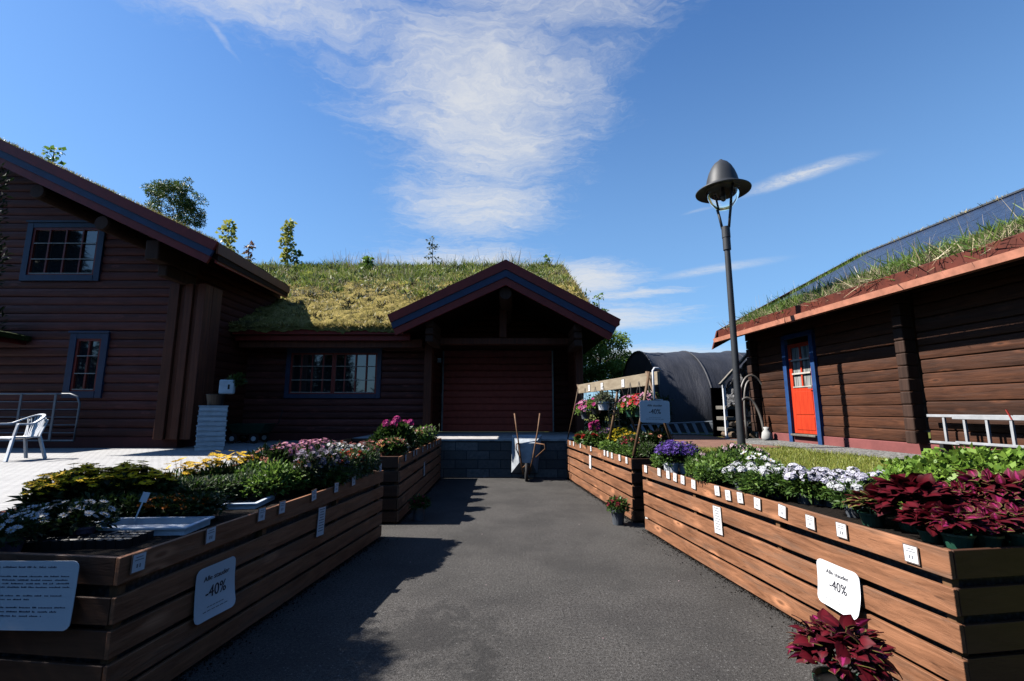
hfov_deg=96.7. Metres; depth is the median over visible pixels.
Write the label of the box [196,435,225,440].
crate
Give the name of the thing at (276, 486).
flower pot
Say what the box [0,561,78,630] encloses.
notice board
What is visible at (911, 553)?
price card
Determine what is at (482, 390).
garage door
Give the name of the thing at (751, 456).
flower pot
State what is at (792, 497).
flower pot
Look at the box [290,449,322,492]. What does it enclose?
flower pot
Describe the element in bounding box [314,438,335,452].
flower pot
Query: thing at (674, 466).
flower pot
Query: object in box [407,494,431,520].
flower pot
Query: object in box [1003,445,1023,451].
leafy shrub
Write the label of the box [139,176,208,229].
birch tree
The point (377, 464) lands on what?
flower pot
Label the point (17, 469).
patio
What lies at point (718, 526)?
price card
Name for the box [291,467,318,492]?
flower pot
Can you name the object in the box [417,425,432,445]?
flower pot
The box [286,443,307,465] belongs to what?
flower pot
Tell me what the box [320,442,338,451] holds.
flower pot
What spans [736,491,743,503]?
price card
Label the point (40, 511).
flower pot
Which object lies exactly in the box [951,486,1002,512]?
flower pot
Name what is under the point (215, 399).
bucket
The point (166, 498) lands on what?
plant
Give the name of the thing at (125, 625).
flower box
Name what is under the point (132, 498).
plant
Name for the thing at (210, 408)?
crate
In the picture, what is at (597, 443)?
flower pot
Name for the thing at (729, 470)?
flower pot
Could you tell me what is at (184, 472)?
flowering plant
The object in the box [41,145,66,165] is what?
sapling
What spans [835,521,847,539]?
price card
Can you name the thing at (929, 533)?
flower pot
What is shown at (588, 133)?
sky
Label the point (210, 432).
crate
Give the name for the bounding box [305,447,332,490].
flower pot
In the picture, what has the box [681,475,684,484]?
price card
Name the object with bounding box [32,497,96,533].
plant
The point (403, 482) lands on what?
flower box
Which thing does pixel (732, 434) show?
log
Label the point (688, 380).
tunnel greenhouse
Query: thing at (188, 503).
flower pot
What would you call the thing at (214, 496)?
plant
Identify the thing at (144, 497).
plant label
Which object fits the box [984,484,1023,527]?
flower pot
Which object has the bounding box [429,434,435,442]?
flower pot
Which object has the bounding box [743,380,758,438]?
hoop
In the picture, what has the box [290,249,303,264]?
sapling
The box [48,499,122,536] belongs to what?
plant
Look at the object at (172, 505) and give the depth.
3.48 m
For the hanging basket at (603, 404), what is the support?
hanging from the plant rack
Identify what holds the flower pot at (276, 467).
on the flower box at (125, 625)
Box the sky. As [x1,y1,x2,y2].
[0,0,1023,410]
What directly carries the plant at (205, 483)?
on the flower box at (125, 625)
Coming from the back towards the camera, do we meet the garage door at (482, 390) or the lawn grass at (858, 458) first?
the garage door at (482, 390)
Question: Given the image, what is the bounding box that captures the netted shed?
[710,354,758,437]
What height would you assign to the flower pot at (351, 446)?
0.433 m
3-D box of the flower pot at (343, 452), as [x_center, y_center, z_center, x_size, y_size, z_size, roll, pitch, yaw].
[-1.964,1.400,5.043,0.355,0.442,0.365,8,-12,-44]
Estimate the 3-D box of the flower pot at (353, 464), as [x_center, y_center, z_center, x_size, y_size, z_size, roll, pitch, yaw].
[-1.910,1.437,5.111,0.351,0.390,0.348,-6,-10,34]
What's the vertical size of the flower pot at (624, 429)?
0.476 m
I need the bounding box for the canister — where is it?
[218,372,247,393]
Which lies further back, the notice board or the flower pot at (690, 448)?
the flower pot at (690, 448)
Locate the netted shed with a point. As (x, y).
(723, 406)
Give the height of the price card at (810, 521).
0.104 m
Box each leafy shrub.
[867,455,977,508]
[880,455,911,469]
[883,442,1023,486]
[952,446,1023,481]
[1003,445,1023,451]
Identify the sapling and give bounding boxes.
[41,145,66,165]
[215,219,238,252]
[242,240,255,261]
[277,218,297,264]
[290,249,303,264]
[358,255,374,269]
[424,236,442,264]
[542,254,552,265]
[592,293,608,311]
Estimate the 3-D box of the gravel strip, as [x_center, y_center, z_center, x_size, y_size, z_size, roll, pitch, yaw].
[6.122,1.233,3.382,1.814,0.022,16.000,1,-9,-5]
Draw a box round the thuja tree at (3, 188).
[0,161,15,332]
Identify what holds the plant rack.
on the flower box at (604, 478)
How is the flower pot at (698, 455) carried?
on the flower box at (942, 612)
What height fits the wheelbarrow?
1.594 m
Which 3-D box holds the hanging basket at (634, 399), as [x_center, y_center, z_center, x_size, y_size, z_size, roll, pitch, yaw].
[2.096,0.966,7.540,0.489,0.582,0.479,-7,-11,37]
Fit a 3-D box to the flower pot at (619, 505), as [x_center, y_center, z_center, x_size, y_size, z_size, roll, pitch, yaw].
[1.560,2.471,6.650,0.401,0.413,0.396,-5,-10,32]
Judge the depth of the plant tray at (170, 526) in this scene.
3.34 m
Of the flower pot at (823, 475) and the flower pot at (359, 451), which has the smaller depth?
the flower pot at (823, 475)
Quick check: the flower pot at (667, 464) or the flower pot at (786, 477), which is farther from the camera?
the flower pot at (667, 464)
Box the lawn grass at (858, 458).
[698,444,904,478]
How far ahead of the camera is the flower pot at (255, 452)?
4.92 m
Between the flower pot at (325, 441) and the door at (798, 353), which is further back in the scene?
the door at (798, 353)
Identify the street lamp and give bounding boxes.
[695,159,751,445]
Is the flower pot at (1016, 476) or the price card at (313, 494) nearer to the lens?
the flower pot at (1016, 476)
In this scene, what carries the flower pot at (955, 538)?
on the flower box at (942, 612)
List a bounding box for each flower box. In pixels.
[0,470,383,680]
[315,438,440,523]
[566,440,678,521]
[642,465,1023,680]
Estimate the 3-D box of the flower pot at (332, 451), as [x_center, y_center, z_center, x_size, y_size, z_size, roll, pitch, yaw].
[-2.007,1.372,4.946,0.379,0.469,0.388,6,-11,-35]
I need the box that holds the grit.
[171,477,898,680]
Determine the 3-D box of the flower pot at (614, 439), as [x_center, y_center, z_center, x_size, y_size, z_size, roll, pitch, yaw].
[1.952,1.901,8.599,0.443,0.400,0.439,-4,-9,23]
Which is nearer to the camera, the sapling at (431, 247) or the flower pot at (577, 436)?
the flower pot at (577, 436)
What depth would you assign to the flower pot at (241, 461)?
4.73 m
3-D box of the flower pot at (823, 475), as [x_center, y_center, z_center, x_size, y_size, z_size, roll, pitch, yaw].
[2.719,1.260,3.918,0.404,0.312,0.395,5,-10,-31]
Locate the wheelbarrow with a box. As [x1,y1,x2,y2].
[511,413,545,481]
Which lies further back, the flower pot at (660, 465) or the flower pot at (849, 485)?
the flower pot at (660, 465)
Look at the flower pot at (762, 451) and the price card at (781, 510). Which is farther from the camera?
the flower pot at (762, 451)
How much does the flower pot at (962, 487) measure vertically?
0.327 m
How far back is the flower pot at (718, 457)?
5.16 m
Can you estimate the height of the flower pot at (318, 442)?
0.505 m
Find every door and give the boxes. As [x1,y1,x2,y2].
[441,350,553,431]
[787,341,816,434]
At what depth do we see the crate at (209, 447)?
10.14 m
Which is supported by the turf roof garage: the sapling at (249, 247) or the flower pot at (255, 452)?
the sapling at (249, 247)
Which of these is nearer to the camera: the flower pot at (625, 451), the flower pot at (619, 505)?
the flower pot at (619, 505)
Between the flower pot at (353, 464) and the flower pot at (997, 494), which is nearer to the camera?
the flower pot at (997, 494)
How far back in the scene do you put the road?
3.76 m
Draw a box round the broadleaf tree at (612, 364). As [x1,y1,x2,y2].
[583,329,634,422]
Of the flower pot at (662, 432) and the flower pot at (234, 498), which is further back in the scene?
the flower pot at (662, 432)
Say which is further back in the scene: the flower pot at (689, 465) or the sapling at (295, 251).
the sapling at (295, 251)
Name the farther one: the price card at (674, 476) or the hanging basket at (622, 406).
the hanging basket at (622, 406)
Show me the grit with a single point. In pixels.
(378, 541)
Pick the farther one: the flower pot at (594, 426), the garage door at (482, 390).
the garage door at (482, 390)
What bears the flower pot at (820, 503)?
on the flower box at (942, 612)
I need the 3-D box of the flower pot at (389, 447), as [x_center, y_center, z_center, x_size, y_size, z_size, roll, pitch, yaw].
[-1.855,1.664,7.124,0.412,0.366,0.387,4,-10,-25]
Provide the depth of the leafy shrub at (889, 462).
4.80 m
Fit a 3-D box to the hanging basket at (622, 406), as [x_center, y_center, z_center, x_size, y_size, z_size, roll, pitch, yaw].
[2.030,1.015,7.834,0.495,0.592,0.498,0,-9,0]
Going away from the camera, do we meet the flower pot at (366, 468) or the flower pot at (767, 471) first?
the flower pot at (767, 471)
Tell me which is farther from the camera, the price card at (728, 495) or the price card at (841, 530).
the price card at (728, 495)
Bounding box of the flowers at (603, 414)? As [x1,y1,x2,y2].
[584,394,673,430]
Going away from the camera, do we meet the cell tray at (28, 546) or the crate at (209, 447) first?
the cell tray at (28, 546)
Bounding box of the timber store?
[712,188,1023,454]
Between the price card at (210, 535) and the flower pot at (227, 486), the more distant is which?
the flower pot at (227, 486)
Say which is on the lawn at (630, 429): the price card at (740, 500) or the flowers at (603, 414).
the flowers at (603, 414)
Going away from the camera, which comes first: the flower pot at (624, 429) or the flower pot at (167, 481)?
the flower pot at (167, 481)
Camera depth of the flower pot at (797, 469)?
3.94 m
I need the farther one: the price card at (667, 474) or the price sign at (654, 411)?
the price sign at (654, 411)
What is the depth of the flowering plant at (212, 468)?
4.56 m
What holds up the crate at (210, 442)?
on the crate at (209, 447)
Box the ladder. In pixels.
[926,409,1023,449]
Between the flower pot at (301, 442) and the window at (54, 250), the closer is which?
the flower pot at (301, 442)
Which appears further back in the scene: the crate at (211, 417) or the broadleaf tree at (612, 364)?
the broadleaf tree at (612, 364)
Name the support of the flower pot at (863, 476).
on the flower box at (942, 612)
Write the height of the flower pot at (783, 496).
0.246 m
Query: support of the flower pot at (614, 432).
on the flower box at (604, 478)
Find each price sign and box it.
[194,556,235,624]
[640,400,669,422]
[817,559,860,619]
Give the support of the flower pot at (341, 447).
on the flower box at (125, 625)
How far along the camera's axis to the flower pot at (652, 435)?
7.35 m
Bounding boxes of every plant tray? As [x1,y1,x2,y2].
[96,516,214,535]
[217,493,276,509]
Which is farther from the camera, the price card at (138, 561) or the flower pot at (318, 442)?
the flower pot at (318, 442)
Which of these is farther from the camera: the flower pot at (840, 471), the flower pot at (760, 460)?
the flower pot at (760, 460)
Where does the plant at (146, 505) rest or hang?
on the flower box at (125, 625)
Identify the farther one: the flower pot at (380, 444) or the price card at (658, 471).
the flower pot at (380, 444)
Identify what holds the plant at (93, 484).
on the flower box at (125, 625)
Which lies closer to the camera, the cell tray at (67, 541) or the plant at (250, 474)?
the cell tray at (67, 541)
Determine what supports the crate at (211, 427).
on the crate at (210, 432)
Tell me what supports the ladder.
attached to the timber store
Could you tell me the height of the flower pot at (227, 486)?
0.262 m
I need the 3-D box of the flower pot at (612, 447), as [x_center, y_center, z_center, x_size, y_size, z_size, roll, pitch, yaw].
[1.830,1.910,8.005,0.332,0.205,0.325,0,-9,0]
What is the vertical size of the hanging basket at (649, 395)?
0.492 m
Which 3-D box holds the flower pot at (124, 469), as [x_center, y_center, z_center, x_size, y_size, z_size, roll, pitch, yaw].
[-3.200,1.214,3.789,0.491,0.434,0.480,-3,-9,19]
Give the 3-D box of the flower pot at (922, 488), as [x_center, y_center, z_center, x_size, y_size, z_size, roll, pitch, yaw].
[2.742,1.097,3.133,0.570,0.398,0.541,-3,-9,21]
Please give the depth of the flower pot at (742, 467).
4.49 m
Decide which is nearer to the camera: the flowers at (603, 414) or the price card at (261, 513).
the price card at (261, 513)
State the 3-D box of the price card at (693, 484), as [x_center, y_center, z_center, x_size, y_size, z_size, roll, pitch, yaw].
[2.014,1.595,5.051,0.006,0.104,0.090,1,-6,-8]
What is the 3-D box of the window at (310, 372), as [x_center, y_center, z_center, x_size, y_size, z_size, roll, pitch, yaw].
[-5.366,0.973,13.707,2.926,1.524,0.165,0,-9,0]
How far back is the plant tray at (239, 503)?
4.01 m
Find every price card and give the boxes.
[130,550,146,574]
[205,525,216,544]
[257,507,265,521]
[278,500,285,514]
[311,488,316,501]
[316,506,325,537]
[334,482,338,492]
[351,476,355,486]
[621,379,624,387]
[657,467,660,476]
[666,470,669,478]
[673,472,676,481]
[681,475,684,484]
[691,479,695,489]
[713,505,722,535]
[714,485,719,495]
[725,489,730,500]
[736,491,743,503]
[754,496,760,510]
[778,503,786,518]
[805,513,815,530]
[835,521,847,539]
[902,543,919,565]
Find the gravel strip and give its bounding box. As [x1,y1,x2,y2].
[723,438,922,458]
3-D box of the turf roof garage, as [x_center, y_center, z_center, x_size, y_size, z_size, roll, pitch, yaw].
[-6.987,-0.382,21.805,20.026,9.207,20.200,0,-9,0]
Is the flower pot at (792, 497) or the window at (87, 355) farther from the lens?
the window at (87, 355)
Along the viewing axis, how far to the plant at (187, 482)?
3.96 m
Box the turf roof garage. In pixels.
[228,248,620,440]
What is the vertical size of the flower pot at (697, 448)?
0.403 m
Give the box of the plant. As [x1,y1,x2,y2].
[785,608,902,680]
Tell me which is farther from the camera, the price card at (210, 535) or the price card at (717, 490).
the price card at (717, 490)
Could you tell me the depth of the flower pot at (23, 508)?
3.00 m
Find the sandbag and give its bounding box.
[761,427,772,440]
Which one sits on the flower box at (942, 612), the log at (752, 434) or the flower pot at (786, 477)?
the flower pot at (786, 477)
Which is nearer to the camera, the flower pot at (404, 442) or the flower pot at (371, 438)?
the flower pot at (404, 442)
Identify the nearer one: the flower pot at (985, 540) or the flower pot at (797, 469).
the flower pot at (985, 540)
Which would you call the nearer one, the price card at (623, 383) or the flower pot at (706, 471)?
the flower pot at (706, 471)
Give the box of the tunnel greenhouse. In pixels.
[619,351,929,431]
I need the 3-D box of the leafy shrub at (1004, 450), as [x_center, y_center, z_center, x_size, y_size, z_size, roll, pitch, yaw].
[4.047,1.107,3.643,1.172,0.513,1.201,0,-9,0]
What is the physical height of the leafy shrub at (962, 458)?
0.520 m
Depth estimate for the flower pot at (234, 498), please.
4.20 m
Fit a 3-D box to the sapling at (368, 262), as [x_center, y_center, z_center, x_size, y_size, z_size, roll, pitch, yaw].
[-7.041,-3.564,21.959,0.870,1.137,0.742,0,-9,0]
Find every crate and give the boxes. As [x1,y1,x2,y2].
[194,445,224,450]
[195,440,225,445]
[196,425,226,430]
[196,430,225,435]
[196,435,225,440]
[197,415,226,420]
[197,420,226,425]
[198,411,227,415]
[199,406,228,410]
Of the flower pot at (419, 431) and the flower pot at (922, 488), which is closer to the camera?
the flower pot at (922, 488)
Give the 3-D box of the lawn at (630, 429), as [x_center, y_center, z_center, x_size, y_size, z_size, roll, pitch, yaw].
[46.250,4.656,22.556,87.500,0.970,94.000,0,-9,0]
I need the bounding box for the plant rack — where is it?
[567,367,671,455]
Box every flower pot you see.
[0,501,49,535]
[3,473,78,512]
[22,502,67,534]
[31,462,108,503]
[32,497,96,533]
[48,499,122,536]
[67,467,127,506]
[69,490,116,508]
[94,460,162,494]
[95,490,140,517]
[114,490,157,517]
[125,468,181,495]
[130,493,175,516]
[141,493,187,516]
[142,476,197,495]
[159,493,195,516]
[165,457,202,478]
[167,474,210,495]
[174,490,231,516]
[174,494,219,516]
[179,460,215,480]
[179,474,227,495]
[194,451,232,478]
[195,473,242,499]
[207,474,242,499]
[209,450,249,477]
[220,472,250,500]
[226,451,258,474]
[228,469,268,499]
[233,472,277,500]
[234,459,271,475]
[243,442,274,464]
[248,472,291,497]
[255,440,295,466]
[260,457,296,497]
[266,441,297,468]
[269,468,308,496]
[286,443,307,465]
[286,467,314,494]
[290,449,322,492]
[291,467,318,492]
[295,439,315,453]
[295,457,320,490]
[304,439,326,451]
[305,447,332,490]
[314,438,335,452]
[319,445,345,489]
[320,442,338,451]
[328,448,349,475]
[331,450,351,481]
[332,441,348,450]
[340,454,356,483]
[342,444,358,451]
[343,449,358,480]
[348,448,367,478]
[349,451,363,480]
[351,448,370,477]
[354,443,370,462]
[359,440,379,461]
[361,445,382,475]
[361,449,375,476]
[365,433,378,446]
[372,416,400,440]
[375,436,391,455]
[383,436,405,455]
[387,435,409,455]
[391,416,416,446]
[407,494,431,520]
[409,434,420,450]
[412,426,424,449]
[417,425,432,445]
[422,424,437,438]
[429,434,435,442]
[573,430,587,443]
[580,431,598,447]
[586,420,602,433]
[590,438,602,448]
[595,429,608,442]
[598,439,615,450]
[602,425,616,439]
[605,431,619,443]
[605,495,630,525]
[607,443,617,453]
[611,428,620,441]
[614,427,629,437]
[614,444,630,455]
[618,435,632,455]
[619,431,636,439]
[620,445,632,457]
[627,430,658,458]
[627,445,645,458]
[636,440,656,458]
[639,428,665,455]
[648,425,675,454]
[649,452,667,469]
[654,440,682,470]
[657,440,686,473]
[669,441,697,473]
[679,441,702,462]
[684,451,709,465]
[684,458,702,478]
[691,462,728,483]
[692,460,723,481]
[701,449,735,481]
[709,445,732,456]
[710,462,733,483]
[722,461,749,491]
[726,441,747,450]
[729,448,747,461]
[732,461,768,493]
[735,450,768,465]
[737,468,782,497]
[743,443,758,452]
[748,456,785,468]
[753,462,781,496]
[756,447,769,456]
[759,466,785,498]
[764,462,788,468]
[768,472,795,499]
[773,467,800,500]
[779,465,819,502]
[781,463,827,504]
[795,467,827,505]
[805,468,853,507]
[806,467,838,505]
[823,477,876,517]
[826,468,871,507]
[838,466,875,509]
[842,482,901,526]
[859,473,970,532]
[860,470,884,502]
[893,500,960,542]
[914,504,996,548]
[919,492,976,528]
[936,478,990,507]
[951,465,1023,503]
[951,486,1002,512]
[951,504,1023,547]
[973,500,1023,546]
[978,468,1023,505]
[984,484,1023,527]
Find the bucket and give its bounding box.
[206,394,225,405]
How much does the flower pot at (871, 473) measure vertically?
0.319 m
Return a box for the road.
[172,478,899,680]
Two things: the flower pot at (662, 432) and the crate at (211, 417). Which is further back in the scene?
the crate at (211, 417)
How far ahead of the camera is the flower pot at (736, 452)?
5.29 m
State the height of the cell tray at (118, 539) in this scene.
0.050 m
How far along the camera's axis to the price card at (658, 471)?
5.86 m
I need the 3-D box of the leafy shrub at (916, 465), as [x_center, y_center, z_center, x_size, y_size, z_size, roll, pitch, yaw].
[3.248,1.128,3.570,0.852,0.442,0.869,0,-9,0]
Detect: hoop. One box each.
[741,374,761,391]
[742,397,763,430]
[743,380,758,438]
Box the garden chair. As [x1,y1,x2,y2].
[0,414,48,461]
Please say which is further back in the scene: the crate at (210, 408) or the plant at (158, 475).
the crate at (210, 408)
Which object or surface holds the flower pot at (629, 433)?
on the flower box at (604, 478)
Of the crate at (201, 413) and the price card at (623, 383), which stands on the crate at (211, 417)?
the crate at (201, 413)
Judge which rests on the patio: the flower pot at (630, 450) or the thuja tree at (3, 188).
the thuja tree at (3, 188)
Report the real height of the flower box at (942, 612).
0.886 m
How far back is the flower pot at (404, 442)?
7.06 m
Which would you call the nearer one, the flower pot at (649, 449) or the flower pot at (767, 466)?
the flower pot at (767, 466)
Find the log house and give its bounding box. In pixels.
[0,138,289,447]
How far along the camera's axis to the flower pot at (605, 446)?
8.35 m
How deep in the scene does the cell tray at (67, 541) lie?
2.79 m
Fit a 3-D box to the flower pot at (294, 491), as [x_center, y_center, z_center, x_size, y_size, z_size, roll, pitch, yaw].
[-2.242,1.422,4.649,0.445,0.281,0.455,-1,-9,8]
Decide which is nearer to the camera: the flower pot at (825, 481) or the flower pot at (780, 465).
the flower pot at (825, 481)
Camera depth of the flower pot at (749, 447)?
5.94 m
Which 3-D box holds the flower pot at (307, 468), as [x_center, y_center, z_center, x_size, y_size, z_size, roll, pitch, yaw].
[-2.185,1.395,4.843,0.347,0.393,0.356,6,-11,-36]
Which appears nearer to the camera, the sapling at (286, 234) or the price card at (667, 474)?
the price card at (667, 474)
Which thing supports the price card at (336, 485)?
attached to the flower box at (125, 625)
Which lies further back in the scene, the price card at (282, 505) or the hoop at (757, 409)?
the hoop at (757, 409)
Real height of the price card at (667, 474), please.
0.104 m
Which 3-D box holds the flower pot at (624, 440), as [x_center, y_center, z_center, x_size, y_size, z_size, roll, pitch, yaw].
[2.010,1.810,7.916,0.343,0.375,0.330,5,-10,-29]
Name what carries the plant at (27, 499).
on the flower box at (125, 625)
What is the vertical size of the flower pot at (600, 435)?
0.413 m
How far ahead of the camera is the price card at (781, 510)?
3.71 m
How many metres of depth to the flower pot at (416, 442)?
8.44 m
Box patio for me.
[0,441,329,510]
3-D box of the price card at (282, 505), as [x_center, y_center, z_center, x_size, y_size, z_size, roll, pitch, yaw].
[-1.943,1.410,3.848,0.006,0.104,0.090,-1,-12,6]
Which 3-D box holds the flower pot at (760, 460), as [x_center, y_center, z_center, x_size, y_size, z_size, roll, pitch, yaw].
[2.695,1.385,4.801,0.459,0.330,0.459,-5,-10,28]
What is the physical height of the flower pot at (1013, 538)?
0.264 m
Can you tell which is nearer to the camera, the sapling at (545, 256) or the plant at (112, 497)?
the plant at (112, 497)
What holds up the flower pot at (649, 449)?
on the flower box at (604, 478)
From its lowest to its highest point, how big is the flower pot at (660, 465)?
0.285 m
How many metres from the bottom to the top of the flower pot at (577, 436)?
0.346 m
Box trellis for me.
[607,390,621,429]
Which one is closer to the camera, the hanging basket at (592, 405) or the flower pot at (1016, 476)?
the flower pot at (1016, 476)
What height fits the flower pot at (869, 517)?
0.302 m
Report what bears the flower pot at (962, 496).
on the flower box at (942, 612)
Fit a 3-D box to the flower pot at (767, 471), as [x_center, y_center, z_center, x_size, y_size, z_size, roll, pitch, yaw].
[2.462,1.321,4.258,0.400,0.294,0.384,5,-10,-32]
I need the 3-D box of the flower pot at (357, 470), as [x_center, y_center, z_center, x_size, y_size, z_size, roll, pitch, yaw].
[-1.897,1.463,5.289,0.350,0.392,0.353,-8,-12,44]
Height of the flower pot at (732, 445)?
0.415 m
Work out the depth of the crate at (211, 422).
10.23 m
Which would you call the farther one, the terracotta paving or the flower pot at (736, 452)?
the terracotta paving
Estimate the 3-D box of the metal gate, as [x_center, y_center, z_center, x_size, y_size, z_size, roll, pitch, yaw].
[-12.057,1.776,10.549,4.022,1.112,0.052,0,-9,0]
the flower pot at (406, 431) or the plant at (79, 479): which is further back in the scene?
the flower pot at (406, 431)
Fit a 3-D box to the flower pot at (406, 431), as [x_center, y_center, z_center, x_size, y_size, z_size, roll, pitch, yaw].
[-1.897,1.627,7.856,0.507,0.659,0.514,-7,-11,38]
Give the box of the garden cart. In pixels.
[226,409,282,443]
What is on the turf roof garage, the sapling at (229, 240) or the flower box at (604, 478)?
the sapling at (229, 240)
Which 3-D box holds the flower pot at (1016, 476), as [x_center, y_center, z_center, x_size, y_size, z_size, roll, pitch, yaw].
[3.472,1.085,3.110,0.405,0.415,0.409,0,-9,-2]
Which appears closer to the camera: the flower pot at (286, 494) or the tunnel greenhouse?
the flower pot at (286, 494)
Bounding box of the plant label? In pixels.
[134,492,149,520]
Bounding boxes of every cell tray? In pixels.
[21,533,66,551]
[30,531,110,550]
[77,530,153,548]
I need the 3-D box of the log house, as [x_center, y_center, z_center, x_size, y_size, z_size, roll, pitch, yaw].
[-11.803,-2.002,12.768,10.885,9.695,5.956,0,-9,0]
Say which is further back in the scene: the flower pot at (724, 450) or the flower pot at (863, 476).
the flower pot at (724, 450)
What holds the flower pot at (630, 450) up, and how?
on the flower box at (604, 478)
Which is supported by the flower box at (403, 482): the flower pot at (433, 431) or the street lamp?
the flower pot at (433, 431)
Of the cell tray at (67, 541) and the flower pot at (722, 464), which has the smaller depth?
the cell tray at (67, 541)
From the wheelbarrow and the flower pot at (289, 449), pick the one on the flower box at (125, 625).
the flower pot at (289, 449)
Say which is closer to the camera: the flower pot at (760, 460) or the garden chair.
the flower pot at (760, 460)
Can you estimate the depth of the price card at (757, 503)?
4.01 m
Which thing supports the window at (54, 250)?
in the log house
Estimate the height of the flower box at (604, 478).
0.924 m
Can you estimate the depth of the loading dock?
11.22 m
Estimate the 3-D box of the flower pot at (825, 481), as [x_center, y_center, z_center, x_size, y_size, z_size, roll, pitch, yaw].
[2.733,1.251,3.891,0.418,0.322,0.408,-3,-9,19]
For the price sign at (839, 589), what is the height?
0.293 m
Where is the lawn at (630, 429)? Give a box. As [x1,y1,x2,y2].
[559,415,930,471]
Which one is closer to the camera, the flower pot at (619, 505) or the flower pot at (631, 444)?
the flower pot at (619, 505)
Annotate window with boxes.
[18,220,105,280]
[61,331,110,397]
[284,348,382,397]
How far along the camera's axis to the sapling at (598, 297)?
17.28 m
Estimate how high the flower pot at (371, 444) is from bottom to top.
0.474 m
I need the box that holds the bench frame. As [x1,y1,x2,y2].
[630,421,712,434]
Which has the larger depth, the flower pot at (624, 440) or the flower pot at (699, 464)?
the flower pot at (624, 440)
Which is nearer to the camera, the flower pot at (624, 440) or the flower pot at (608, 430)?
the flower pot at (624, 440)
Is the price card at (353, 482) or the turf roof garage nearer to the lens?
the price card at (353, 482)
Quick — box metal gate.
[0,393,80,441]
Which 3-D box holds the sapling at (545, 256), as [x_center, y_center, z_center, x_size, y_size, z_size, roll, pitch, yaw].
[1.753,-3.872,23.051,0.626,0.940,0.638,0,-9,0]
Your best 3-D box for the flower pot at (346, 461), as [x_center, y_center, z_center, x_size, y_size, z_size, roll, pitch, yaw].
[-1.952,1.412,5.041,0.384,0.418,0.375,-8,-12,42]
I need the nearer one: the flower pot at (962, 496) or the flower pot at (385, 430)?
the flower pot at (962, 496)
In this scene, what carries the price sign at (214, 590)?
attached to the flower box at (125, 625)
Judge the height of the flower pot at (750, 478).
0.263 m
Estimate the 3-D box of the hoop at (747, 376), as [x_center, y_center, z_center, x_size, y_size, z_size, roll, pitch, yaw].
[5.952,1.626,11.157,0.866,1.600,0.200,0,-9,0]
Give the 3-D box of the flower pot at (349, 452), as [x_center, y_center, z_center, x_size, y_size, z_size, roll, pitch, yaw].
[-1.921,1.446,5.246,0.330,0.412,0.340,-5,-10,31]
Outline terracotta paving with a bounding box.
[666,435,779,447]
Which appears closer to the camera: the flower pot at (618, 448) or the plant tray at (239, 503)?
the plant tray at (239, 503)
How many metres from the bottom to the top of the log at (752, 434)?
0.148 m
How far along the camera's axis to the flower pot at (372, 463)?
5.63 m
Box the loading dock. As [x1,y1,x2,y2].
[355,432,574,477]
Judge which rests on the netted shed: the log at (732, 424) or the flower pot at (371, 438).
the log at (732, 424)
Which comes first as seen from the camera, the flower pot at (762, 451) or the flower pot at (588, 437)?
the flower pot at (762, 451)
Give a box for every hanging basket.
[573,389,595,418]
[585,387,601,413]
[593,386,613,409]
[617,383,634,416]
[624,382,641,416]
[638,384,659,400]
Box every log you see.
[721,431,736,437]
[728,422,735,426]
[748,432,755,437]
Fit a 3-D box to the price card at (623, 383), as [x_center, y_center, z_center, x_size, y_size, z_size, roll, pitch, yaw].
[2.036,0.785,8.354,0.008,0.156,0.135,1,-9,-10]
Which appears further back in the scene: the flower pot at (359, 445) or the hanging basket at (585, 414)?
the hanging basket at (585, 414)
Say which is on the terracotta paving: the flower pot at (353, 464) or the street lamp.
the street lamp
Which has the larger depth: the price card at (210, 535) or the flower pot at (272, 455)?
the flower pot at (272, 455)
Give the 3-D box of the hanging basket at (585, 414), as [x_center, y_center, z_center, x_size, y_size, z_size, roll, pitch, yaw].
[1.587,1.354,9.820,0.563,0.666,0.533,0,-9,0]
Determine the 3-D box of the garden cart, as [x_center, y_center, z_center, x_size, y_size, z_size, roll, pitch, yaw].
[-7.022,2.355,12.539,1.371,0.907,0.612,0,-9,0]
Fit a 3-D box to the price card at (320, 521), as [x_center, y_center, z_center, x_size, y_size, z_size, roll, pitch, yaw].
[-1.868,1.770,4.454,0.006,0.272,0.142,-1,-12,6]
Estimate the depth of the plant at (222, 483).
4.10 m

